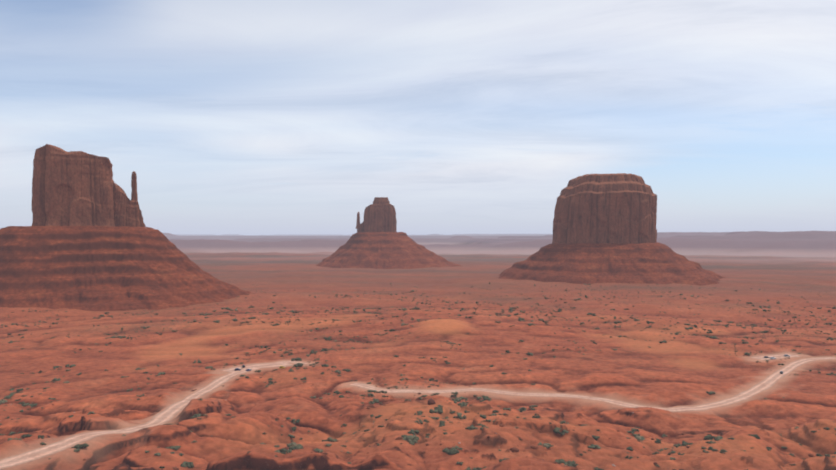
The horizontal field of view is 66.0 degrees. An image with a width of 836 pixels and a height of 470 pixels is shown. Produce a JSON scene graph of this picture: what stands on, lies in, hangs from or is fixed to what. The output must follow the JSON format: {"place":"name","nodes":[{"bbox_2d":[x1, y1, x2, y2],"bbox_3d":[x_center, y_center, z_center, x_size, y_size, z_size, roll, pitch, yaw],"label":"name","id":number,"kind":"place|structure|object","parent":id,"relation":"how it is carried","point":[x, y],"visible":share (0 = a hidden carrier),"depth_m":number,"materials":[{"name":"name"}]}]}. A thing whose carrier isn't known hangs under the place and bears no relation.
{"place":"outdoors","nodes":[
{"label":"outdoors","id":0,"kind":"place"},
{"bbox_2d":[31,144,145,226],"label":"mitten cliffs","id":1,"kind":"structure","parent":0,"point":[76,188],"depth_m":1467.30,"materials":[{"name":"stone"}]},
{"bbox_2d":[355,197,396,232],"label":"mitten cliffs","id":2,"kind":"structure","parent":0,"point":[379,214],"depth_m":4130.31,"materials":[{"name":"stone"}]},
{"bbox_2d":[0,231,835,469],"bbox_3d":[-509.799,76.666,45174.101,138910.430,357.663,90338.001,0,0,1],"label":"desert ground","id":3,"kind":"structure","parent":0,"point":[793,265],"depth_m":657.63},
{"bbox_2d":[0,226,253,310],"bbox_3d":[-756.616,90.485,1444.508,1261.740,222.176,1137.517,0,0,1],"label":"talus slope","id":4,"kind":"structure","parent":3,"relation":"on","point":[99,268],"depth_m":1370.98,"materials":[{"name":"red stone"}]},
{"bbox_2d":[0,361,307,468],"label":"dirt road","id":5,"kind":"structure","parent":3,"relation":"on","point":[169,413],"depth_m":325.47,"materials":[{"name":"beige soil"}]},
{"bbox_2d":[221,363,292,372],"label":"roadside pullout","id":6,"kind":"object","parent":3,"relation":"on","point":[252,366],"depth_m":643.57,"materials":[{"name":"beige soil"}]},
{"bbox_2d":[316,232,460,268],"bbox_3d":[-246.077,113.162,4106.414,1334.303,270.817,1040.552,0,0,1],"label":"talus slope","id":7,"kind":"structure","parent":3,"relation":"on","point":[389,250],"depth_m":3971.39,"materials":[{"name":"red stone"}]},
{"bbox_2d":[0,380,818,469],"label":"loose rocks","id":8,"kind":"object","parent":3,"relation":"on","point":[431,401],"visible":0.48,"depth_m":306.76,"materials":[{"name":"stone"}]},
{"bbox_2d":[0,280,835,469],"bbox_3d":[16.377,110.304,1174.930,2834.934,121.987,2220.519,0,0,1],"label":"desert shrubs","id":9,"kind":"object","parent":3,"relation":"on","point":[412,440],"visible":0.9,"depth_m":611.85,"materials":[{"name":"green plant"}]},
{"bbox_2d":[498,242,724,285],"bbox_3d":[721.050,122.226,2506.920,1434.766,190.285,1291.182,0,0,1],"label":"talus slope","id":10,"kind":"structure","parent":3,"relation":"on","point":[633,263],"depth_m":2320.03,"materials":[{"name":"red stone"}]},
{"bbox_2d":[751,354,802,359],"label":"roadside pullout","id":11,"kind":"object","parent":3,"relation":"on","point":[779,356],"depth_m":706.98,"materials":[{"name":"beige soil"}]},
{"bbox_2d":[0,0,835,234],"label":"sky","id":12,"kind":"structure","parent":0,"point":[241,117],"materials":[{"name":"blue"}]},
{"bbox_2d":[350,357,835,411],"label":"dirt road","id":13,"kind":"structure","parent":0,"point":[770,381],"depth_m":527.17,"materials":[{"name":"beige soil"}]},
{"bbox_2d":[552,173,656,243],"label":"merrick butte cliffs","id":14,"kind":"structure","parent":0,"point":[618,208],"depth_m":2430.49,"materials":[{"name":"stone"}]}
]}

